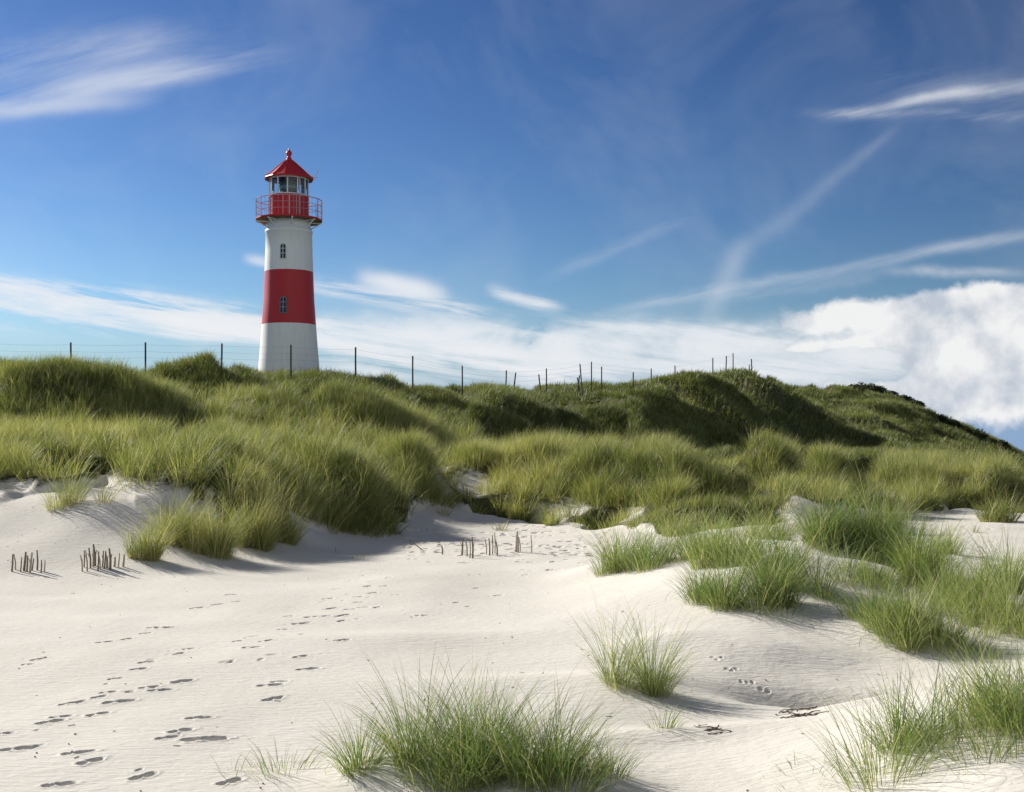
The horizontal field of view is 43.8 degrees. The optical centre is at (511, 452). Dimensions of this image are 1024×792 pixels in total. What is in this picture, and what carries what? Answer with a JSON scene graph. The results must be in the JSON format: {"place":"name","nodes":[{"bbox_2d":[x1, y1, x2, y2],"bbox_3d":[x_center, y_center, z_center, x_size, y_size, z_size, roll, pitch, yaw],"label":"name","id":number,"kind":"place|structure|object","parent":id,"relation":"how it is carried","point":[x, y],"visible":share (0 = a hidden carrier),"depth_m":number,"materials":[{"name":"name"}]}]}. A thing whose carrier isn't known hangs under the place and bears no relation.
{"place":"outdoors","nodes":[
{"label":"outdoors","id":0,"kind":"place"},
{"bbox_2d":[0,364,1023,791],"bbox_3d":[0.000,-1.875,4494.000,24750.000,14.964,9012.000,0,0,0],"label":"sand ground","id":1,"kind":"structure","parent":0,"point":[216,656],"depth_m":15.57,"materials":[{"name":"beige sand"}]},
{"bbox_2d":[11,554,13,571],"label":"brushwood stick","id":2,"kind":"object","parent":1,"relation":"on","point":[12,562],"visible":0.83,"depth_m":24.63,"materials":[{"name":"brown wood"}]},
{"bbox_2d":[23,552,26,570],"bbox_3d":[-9.460,2.189,24.720,0.092,0.522,0.051,0,0,-12],"label":"brushwood stick","id":3,"kind":"object","parent":1,"relation":"on","point":[24,564],"visible":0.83,"depth_m":24.71,"materials":[{"name":"wood"}]},
{"bbox_2d":[28,552,32,572],"bbox_3d":[-9.280,2.203,24.554,0.102,0.552,0.049,0,0,-28],"label":"brushwood stick","id":4,"kind":"object","parent":1,"relation":"on","point":[30,561],"visible":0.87,"depth_m":24.55,"materials":[{"name":"wood"}]},
{"bbox_2d":[34,471,85,511],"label":"marram tussock","id":5,"kind":"object","parent":1,"relation":"on","point":[68,503],"visible":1,"depth_m":29.32,"materials":[{"name":"green plant"}]},
{"bbox_2d":[39,451,104,503],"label":"marram tussock","id":6,"kind":"object","parent":1,"relation":"on","point":[79,489],"visible":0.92,"depth_m":29.64,"materials":[{"name":"green plant"}]},
{"bbox_2d":[80,555,82,571],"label":"brushwood stick","id":7,"kind":"object","parent":1,"relation":"on","point":[81,563],"visible":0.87,"depth_m":24.84,"materials":[{"name":"wood"}]},
{"bbox_2d":[88,548,90,567],"bbox_3d":[-8.325,2.156,25.132,0.048,0.552,0.085,0,0,27],"label":"brushwood stick","id":8,"kind":"object","parent":1,"relation":"on","point":[89,554],"visible":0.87,"depth_m":25.12,"materials":[{"name":"brown wood"}]},
{"bbox_2d":[93,544,96,565],"bbox_3d":[-8.287,2.114,25.331,0.094,0.585,0.052,0,0,0],"label":"brushwood stick","id":9,"kind":"object","parent":1,"relation":"on","point":[94,555],"visible":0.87,"depth_m":25.31,"materials":[{"name":"wood"}]},
{"bbox_2d":[87,468,132,503],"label":"marram tussock","id":10,"kind":"object","parent":1,"relation":"on","point":[102,491],"visible":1,"depth_m":29.58,"materials":[{"name":"green plant"}]},
{"bbox_2d":[108,548,111,569],"bbox_3d":[-7.895,2.172,25.062,0.071,0.578,0.059,0,0,0],"label":"brushwood stick","id":11,"kind":"object","parent":1,"relation":"on","point":[110,561],"visible":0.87,"depth_m":25.04,"materials":[{"name":"wood"}]},
{"bbox_2d":[108,504,196,561],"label":"marram tussock","id":12,"kind":"object","parent":1,"relation":"on","point":[149,551],"visible":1,"depth_m":26.08,"materials":[{"name":"green plant"}]},
{"bbox_2d":[123,478,226,548],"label":"marram tussock","id":13,"kind":"object","parent":1,"relation":"on","point":[182,526],"visible":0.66,"depth_m":27.59,"materials":[{"name":"green plant"}]},
{"bbox_2d":[164,487,262,560],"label":"marram tussock","id":14,"kind":"object","parent":1,"relation":"on","point":[213,544],"visible":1,"depth_m":27.30,"materials":[{"name":"green plant"}]},
{"bbox_2d":[207,750,251,776],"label":"marram tussock","id":15,"kind":"object","parent":1,"relation":"on","point":[235,765],"visible":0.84,"depth_m":10.08,"materials":[{"name":"green plant"}]},
{"bbox_2d":[198,485,301,551],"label":"marram tussock","id":16,"kind":"object","parent":1,"relation":"on","point":[263,535],"visible":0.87,"depth_m":28.73,"materials":[{"name":"green plant"}]},
{"bbox_2d":[235,469,323,545],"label":"marram tussock","id":17,"kind":"object","parent":1,"relation":"on","point":[292,538],"visible":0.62,"depth_m":29.73,"materials":[{"name":"green plant"}]},
{"bbox_2d":[224,733,337,778],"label":"marram tussock","id":18,"kind":"object","parent":1,"relation":"on","point":[263,762],"visible":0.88,"depth_m":10.07,"materials":[{"name":"green plant"}]},
{"bbox_2d":[256,149,321,373],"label":"lighthouse","id":19,"kind":"object","parent":1,"relation":"on","point":[288,313],"visible":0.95,"depth_m":78.74,"materials":[{"name":"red paint"}]},
{"bbox_2d":[279,242,286,258],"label":"window","id":20,"kind":"structure","parent":19,"relation":"in","point":[283,247],"depth_m":78.47,"materials":[{"name":"white glass"}]},
{"bbox_2d":[279,296,286,312],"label":"window","id":21,"kind":"structure","parent":19,"relation":"in","point":[283,300],"depth_m":78.34,"materials":[{"name":"grey glass"}]},
{"bbox_2d":[8,342,651,396],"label":"wire fence","id":22,"kind":"object","parent":1,"relation":"on","point":[222,352],"visible":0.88,"depth_m":75.15,"materials":[{"name":"grey metal"}]},
{"bbox_2d":[302,460,407,537],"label":"marram tussock","id":23,"kind":"object","parent":1,"relation":"on","point":[355,524],"visible":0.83,"depth_m":34.78,"materials":[{"name":"green plant"}]},
{"bbox_2d":[299,683,459,783],"bbox_3d":[-0.983,2.139,9.682,1.486,0.886,1.256,0,0,0],"label":"marram tussock","id":24,"kind":"object","parent":1,"relation":"on","point":[354,765],"visible":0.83,"depth_m":9.67,"materials":[{"name":"green plant"}]},
{"bbox_2d":[358,491,409,534],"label":"marram tussock","id":25,"kind":"object","parent":1,"relation":"on","point":[381,517],"visible":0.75,"depth_m":35.25,"materials":[{"name":"green plant"}]},
{"bbox_2d":[381,440,465,508],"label":"marram tussock","id":26,"kind":"object","parent":1,"relation":"on","point":[447,500],"visible":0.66,"depth_m":42.95,"materials":[{"name":"green plant"}]},
{"bbox_2d":[315,621,560,791],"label":"marram tussock","id":27,"kind":"object","parent":1,"relation":"on","point":[424,756],"visible":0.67,"depth_m":9.61,"materials":[{"name":"green plant"}]},
{"bbox_2d":[434,504,454,516],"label":"marram tussock","id":28,"kind":"object","parent":1,"relation":"on","point":[443,511],"visible":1,"depth_m":41.42,"materials":[{"name":"green plant"}]},
{"bbox_2d":[464,537,467,555],"bbox_3d":[-1.056,2.255,29.496,0.094,0.599,0.044,0,0,37],"label":"brushwood stick","id":29,"kind":"object","parent":1,"relation":"on","point":[466,547],"visible":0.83,"depth_m":29.48,"materials":[{"name":"brown wood"}]},
{"bbox_2d":[451,489,487,514],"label":"marram tussock","id":30,"kind":"object","parent":1,"relation":"on","point":[473,505],"visible":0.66,"depth_m":43.59,"materials":[{"name":"green plant"}]},
{"bbox_2d":[471,537,473,557],"bbox_3d":[-0.887,2.244,29.015,0.071,0.634,0.045,0,0,10],"label":"brushwood stick","id":31,"kind":"object","parent":1,"relation":"on","point":[472,548],"visible":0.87,"depth_m":29.00,"materials":[{"name":"brown wood"}]},
{"bbox_2d":[491,518,510,530],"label":"marram tussock","id":32,"kind":"object","parent":1,"relation":"on","point":[500,529],"visible":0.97,"depth_m":38.67,"materials":[{"name":"green plant"}]},
{"bbox_2d":[0,350,1023,535],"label":"dune grass","id":33,"kind":"structure","parent":1,"relation":"on","point":[291,452],"depth_m":44.85,"materials":[{"name":"green plant"}]},
{"bbox_2d":[0,347,1023,478],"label":"hill grass","id":34,"kind":"structure","parent":1,"relation":"on","point":[208,367],"depth_m":94.57,"materials":[{"name":"green plant"}]},
{"bbox_2d":[14,466,1009,790],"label":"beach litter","id":35,"kind":"object","parent":1,"relation":"on","point":[276,700],"visible":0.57,"depth_m":13.25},
{"bbox_2d":[488,474,541,518],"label":"marram tussock","id":36,"kind":"object","parent":1,"relation":"on","point":[512,510],"visible":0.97,"depth_m":43.99,"materials":[{"name":"green plant"}]},
{"bbox_2d":[381,658,650,791],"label":"marram tussock","id":37,"kind":"object","parent":1,"relation":"on","point":[527,769],"visible":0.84,"depth_m":9.34,"materials":[{"name":"green plant"}]},
{"bbox_2d":[516,531,518,552],"bbox_3d":[0.137,2.188,30.118,0.063,0.654,0.075,0,0,0],"label":"brushwood stick","id":38,"kind":"object","parent":1,"relation":"on","point":[517,542],"visible":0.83,"depth_m":30.10,"materials":[{"name":"brown wood"}]},
{"bbox_2d":[514,373,540,393],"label":"fence remnant","id":39,"kind":"object","parent":1,"relation":"on","point":[538,377],"visible":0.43,"depth_m":99.15,"materials":[{"name":"grey wood"}]},
{"bbox_2d":[506,446,577,491],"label":"marram tussock","id":40,"kind":"object","parent":1,"relation":"on","point":[535,474],"visible":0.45,"depth_m":45.42,"materials":[{"name":"green plant"}]},
{"bbox_2d":[542,508,566,525],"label":"marram tussock","id":41,"kind":"object","parent":1,"relation":"on","point":[551,522],"visible":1,"depth_m":39.47,"materials":[{"name":"green plant"}]},
{"bbox_2d":[494,710,653,782],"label":"marram tussock","id":42,"kind":"object","parent":1,"relation":"on","point":[608,760],"visible":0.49,"depth_m":9.57,"materials":[{"name":"green plant"}]},
{"bbox_2d":[569,518,590,529],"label":"marram tussock","id":43,"kind":"object","parent":1,"relation":"on","point":[580,524],"visible":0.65,"depth_m":38.45,"materials":[{"name":"green plant"}]},
{"bbox_2d":[577,367,601,396],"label":"fence remnant","id":44,"kind":"object","parent":1,"relation":"on","point":[578,388],"visible":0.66,"depth_m":107.16,"materials":[{"name":"grey wood"}]},
{"bbox_2d":[563,457,634,503],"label":"marram tussock","id":45,"kind":"object","parent":1,"relation":"on","point":[589,483],"visible":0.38,"depth_m":42.97,"materials":[{"name":"green plant"}]},
{"bbox_2d":[569,509,676,576],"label":"marram tussock","id":46,"kind":"object","parent":1,"relation":"on","point":[612,567],"visible":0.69,"depth_m":22.81,"materials":[{"name":"green plant"}]},
{"bbox_2d":[594,475,663,507],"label":"marram tussock","id":47,"kind":"object","parent":1,"relation":"on","point":[620,493],"visible":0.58,"depth_m":41.22,"materials":[{"name":"green plant"}]},
{"bbox_2d":[551,587,721,703],"bbox_3d":[1.296,1.973,12.913,1.968,1.354,1.882,0,0,0],"label":"marram tussock","id":48,"kind":"object","parent":1,"relation":"on","point":[650,686],"visible":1,"depth_m":12.87,"materials":[{"name":"green plant"}]},
{"bbox_2d":[638,699,699,731],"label":"marram tussock","id":49,"kind":"object","parent":1,"relation":"on","point":[671,725],"visible":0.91,"depth_m":11.24,"materials":[{"name":"green plant"}]},
{"bbox_2d":[596,502,747,574],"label":"marram tussock","id":50,"kind":"object","parent":1,"relation":"on","point":[656,560],"visible":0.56,"depth_m":22.10,"materials":[{"name":"green plant"}]},
{"bbox_2d":[643,461,709,513],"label":"marram tussock","id":51,"kind":"object","parent":1,"relation":"on","point":[676,493],"visible":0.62,"depth_m":38.53,"materials":[{"name":"green plant"}]},
{"bbox_2d":[656,502,701,536],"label":"marram tussock","id":52,"kind":"object","parent":1,"relation":"on","point":[673,526],"visible":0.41,"depth_m":31.29,"materials":[{"name":"green plant"}]},
{"bbox_2d":[661,552,740,606],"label":"marram tussock","id":53,"kind":"object","parent":1,"relation":"on","point":[693,594],"visible":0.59,"depth_m":17.49,"materials":[{"name":"green plant"}]},
{"bbox_2d":[694,724,730,733],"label":"dried seaweed","id":54,"kind":"object","parent":1,"relation":"on","point":[713,728],"visible":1,"depth_m":11.09,"materials":[{"name":"plant"}]},
{"bbox_2d":[674,353,751,373],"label":"fence remnant","id":55,"kind":"object","parent":1,"relation":"on","point":[725,367],"visible":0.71,"depth_m":127.62,"materials":[{"name":"wood"}]},
{"bbox_2d":[686,458,757,504],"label":"marram tussock","id":56,"kind":"object","parent":1,"relation":"on","point":[712,485],"visible":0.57,"depth_m":40.92,"materials":[{"name":"green plant"}]},
{"bbox_2d":[647,493,798,569],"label":"marram tussock","id":57,"kind":"object","parent":1,"relation":"on","point":[713,545],"visible":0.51,"depth_m":20.12,"materials":[{"name":"green plant"}]},
{"bbox_2d":[656,510,846,613],"bbox_3d":[3.318,1.480,17.002,2.643,1.588,2.304,0,0,-34],"label":"marram tussock","id":58,"kind":"object","parent":1,"relation":"on","point":[764,588],"visible":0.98,"depth_m":16.88,"materials":[{"name":"green plant"}]},
{"bbox_2d":[737,490,803,539],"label":"marram tussock","id":59,"kind":"object","parent":1,"relation":"on","point":[775,523],"visible":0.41,"depth_m":26.81,"materials":[{"name":"green plant"}]},
{"bbox_2d":[746,586,815,621],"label":"marram tussock","id":60,"kind":"object","parent":1,"relation":"on","point":[779,608],"visible":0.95,"depth_m":16.43,"materials":[{"name":"green plant"}]},
{"bbox_2d":[712,488,864,591],"bbox_3d":[3.900,1.293,18.280,2.465,1.636,2.215,0,0,20],"label":"marram tussock","id":61,"kind":"object","parent":1,"relation":"on","point":[797,551],"visible":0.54,"depth_m":18.20,"materials":[{"name":"green plant"}]},
{"bbox_2d":[775,706,828,718],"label":"dried seaweed","id":62,"kind":"object","parent":1,"relation":"on","point":[799,714],"visible":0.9,"depth_m":11.72,"materials":[{"name":"brown plant"}]},
{"bbox_2d":[763,754,861,788],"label":"marram tussock","id":63,"kind":"object","parent":1,"relation":"on","point":[813,769],"visible":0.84,"depth_m":9.43,"materials":[{"name":"green plant"}]},
{"bbox_2d":[781,542,861,604],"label":"marram tussock","id":64,"kind":"object","parent":1,"relation":"on","point":[821,595],"visible":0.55,"depth_m":17.46,"materials":[{"name":"green plant"}]},
{"bbox_2d":[801,441,876,494],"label":"marram tussock","id":65,"kind":"object","parent":1,"relation":"on","point":[830,462],"visible":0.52,"depth_m":44.73,"materials":[{"name":"green plant"}]},
{"bbox_2d":[777,464,930,567],"bbox_3d":[5.826,1.052,22.022,2.976,1.914,3.044,0,0,0],"label":"marram tussock","id":66,"kind":"object","parent":1,"relation":"on","point":[833,534],"visible":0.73,"depth_m":21.90,"materials":[{"name":"green plant"}]},
{"bbox_2d":[853,381,870,390],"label":"shrub","id":67,"kind":"object","parent":1,"relation":"on","point":[855,386],"visible":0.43,"depth_m":189.93,"materials":[{"name":"green plant"}]},
{"bbox_2d":[816,526,911,592],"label":"marram tussock","id":68,"kind":"object","parent":1,"relation":"on","point":[862,578],"visible":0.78,"depth_m":18.68,"materials":[{"name":"green plant"}]},
{"bbox_2d":[857,382,882,392],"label":"shrub","id":69,"kind":"object","parent":1,"relation":"on","point":[873,386],"visible":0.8,"depth_m":188.15,"materials":[{"name":"green plant"}]},
{"bbox_2d":[870,385,887,393],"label":"shrub","id":70,"kind":"object","parent":1,"relation":"on","point":[881,389],"visible":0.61,"depth_m":188.09,"materials":[{"name":"green plant"}]},
{"bbox_2d":[808,561,951,633],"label":"marram tussock","id":71,"kind":"object","parent":1,"relation":"on","point":[854,612],"visible":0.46,"depth_m":15.96,"materials":[{"name":"green plant"}]},
{"bbox_2d":[860,498,916,529],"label":"marram tussock","id":72,"kind":"object","parent":1,"relation":"on","point":[893,514],"visible":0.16,"depth_m":37.63,"materials":[{"name":"green plant"}]},
{"bbox_2d":[814,458,967,573],"bbox_3d":[6.620,1.063,22.004,2.800,2.262,2.867,0,0,42],"label":"marram tussock","id":73,"kind":"object","parent":1,"relation":"on","point":[879,527],"visible":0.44,"depth_m":21.85,"materials":[{"name":"green plant"}]},
{"bbox_2d":[884,390,898,395],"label":"shrub","id":74,"kind":"object","parent":1,"relation":"on","point":[894,392],"visible":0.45,"depth_m":186.81,"materials":[{"name":"green plant"}]},
{"bbox_2d":[807,649,983,768],"bbox_3d":[2.919,1.885,9.465,1.399,0.824,1.454,0,0,0],"label":"marram tussock","id":75,"kind":"object","parent":1,"relation":"on","point":[883,747],"visible":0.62,"depth_m":9.46,"materials":[{"name":"green plant"}]},
{"bbox_2d":[777,609,1023,791],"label":"marram tussock","id":76,"kind":"object","parent":1,"relation":"on","point":[956,719],"visible":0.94,"depth_m":9.04,"materials":[{"name":"green plant"}]},
{"bbox_2d":[838,568,969,646],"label":"marram tussock","id":77,"kind":"object","parent":1,"relation":"on","point":[872,620],"visible":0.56,"depth_m":15.39,"materials":[{"name":"green plant"}]},
{"bbox_2d":[899,394,914,401],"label":"shrub","id":78,"kind":"object","parent":1,"relation":"on","point":[908,399],"visible":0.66,"depth_m":183.32,"materials":[{"name":"green plant"}]},
{"bbox_2d":[910,399,926,406],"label":"shrub","id":79,"kind":"object","parent":1,"relation":"on","point":[921,403],"visible":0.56,"depth_m":180.22,"materials":[{"name":"green plant"}]},
{"bbox_2d":[853,499,988,593],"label":"marram tussock","id":80,"kind":"object","parent":1,"relation":"on","point":[903,557],"visible":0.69,"depth_m":18.74,"materials":[{"name":"green plant"}]},
{"bbox_2d":[841,555,1009,659],"bbox_3d":[4.937,1.871,15.096,2.137,1.401,2.209,0,0,0],"label":"marram tussock","id":81,"kind":"object","parent":1,"relation":"on","point":[917,640],"visible":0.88,"depth_m":15.07,"materials":[{"name":"green plant"}]},
{"bbox_2d":[895,474,956,510],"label":"marram tussock","id":82,"kind":"object","parent":1,"relation":"on","point":[934,503],"visible":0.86,"depth_m":45.19,"materials":[{"name":"green plant"}]},
{"bbox_2d":[937,413,948,422],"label":"shrub","id":83,"kind":"object","parent":1,"relation":"on","point":[941,418],"visible":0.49,"depth_m":177.20,"materials":[{"name":"green plant"}]},
{"bbox_2d":[923,516,977,554],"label":"marram tussock","id":84,"kind":"object","parent":1,"relation":"on","point":[955,543],"visible":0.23,"depth_m":28.27,"materials":[{"name":"green plant"}]},
{"bbox_2d":[944,419,962,428],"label":"shrub","id":85,"kind":"object","parent":1,"relation":"on","point":[953,422],"visible":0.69,"depth_m":175.49,"materials":[{"name":"green plant"}]},
{"bbox_2d":[889,532,1023,615],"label":"marram tussock","id":86,"kind":"object","parent":1,"relation":"on","point":[950,578],"visible":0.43,"depth_m":17.32,"materials":[{"name":"green plant"}]},
{"bbox_2d":[907,611,1017,660],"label":"marram tussock","id":87,"kind":"object","parent":1,"relation":"on","point":[972,645],"visible":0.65,"depth_m":14.77,"materials":[{"name":"green plant"}]},
{"bbox_2d":[907,607,1023,742],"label":"marram tussock","id":88,"kind":"object","parent":1,"relation":"on","point":[1006,690],"visible":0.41,"depth_m":9.30,"materials":[{"name":"green plant"}]},
{"bbox_2d":[957,427,973,433],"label":"shrub","id":89,"kind":"object","parent":1,"relation":"on","point":[964,428],"visible":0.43,"depth_m":173.88,"materials":[{"name":"green plant"}]},
{"bbox_2d":[935,467,998,506],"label":"marram tussock","id":90,"kind":"object","parent":1,"relation":"on","point":[961,492],"visible":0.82,"depth_m":46.81,"materials":[{"name":"green plant"}]},
{"bbox_2d":[967,428,988,439],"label":"shrub","id":91,"kind":"object","parent":1,"relation":"on","point":[983,435],"visible":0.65,"depth_m":172.34,"materials":[{"name":"green plant"}]},
{"bbox_2d":[935,563,1022,625],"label":"marram tussock","id":92,"kind":"object","parent":1,"relation":"on","point":[976,605],"visible":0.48,"depth_m":16.43,"materials":[{"name":"green plant"}]},
{"bbox_2d":[947,516,1023,599],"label":"marram tussock","id":93,"kind":"object","parent":1,"relation":"on","point":[1020,587],"visible":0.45,"depth_m":18.73,"materials":[{"name":"green plant"}]},
{"bbox_2d":[953,540,1023,639],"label":"marram tussock","id":94,"kind":"object","parent":1,"relation":"on","point":[1018,613],"visible":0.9,"depth_m":16.00,"materials":[{"name":"green plant"}]},
{"bbox_2d":[982,437,996,445],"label":"shrub","id":95,"kind":"object","parent":1,"relation":"on","point":[991,439],"visible":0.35,"depth_m":169.10,"materials":[{"name":"green plant"}]},
{"bbox_2d":[963,481,1023,522],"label":"marram tussock","id":96,"kind":"object","parent":1,"relation":"on","point":[997,513],"visible":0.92,"depth_m":41.19,"materials":[{"name":"green plant"}]},
{"bbox_2d":[994,439,1011,449],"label":"shrub","id":97,"kind":"object","parent":1,"relation":"on","point":[1005,444],"visible":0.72,"depth_m":164.38,"materials":[{"name":"green plant"}]},
{"bbox_2d":[0,0,1023,450],"label":"sky","id":98,"kind":"structure","parent":0,"point":[823,193],"materials":[{"name":"blue"}]}
]}

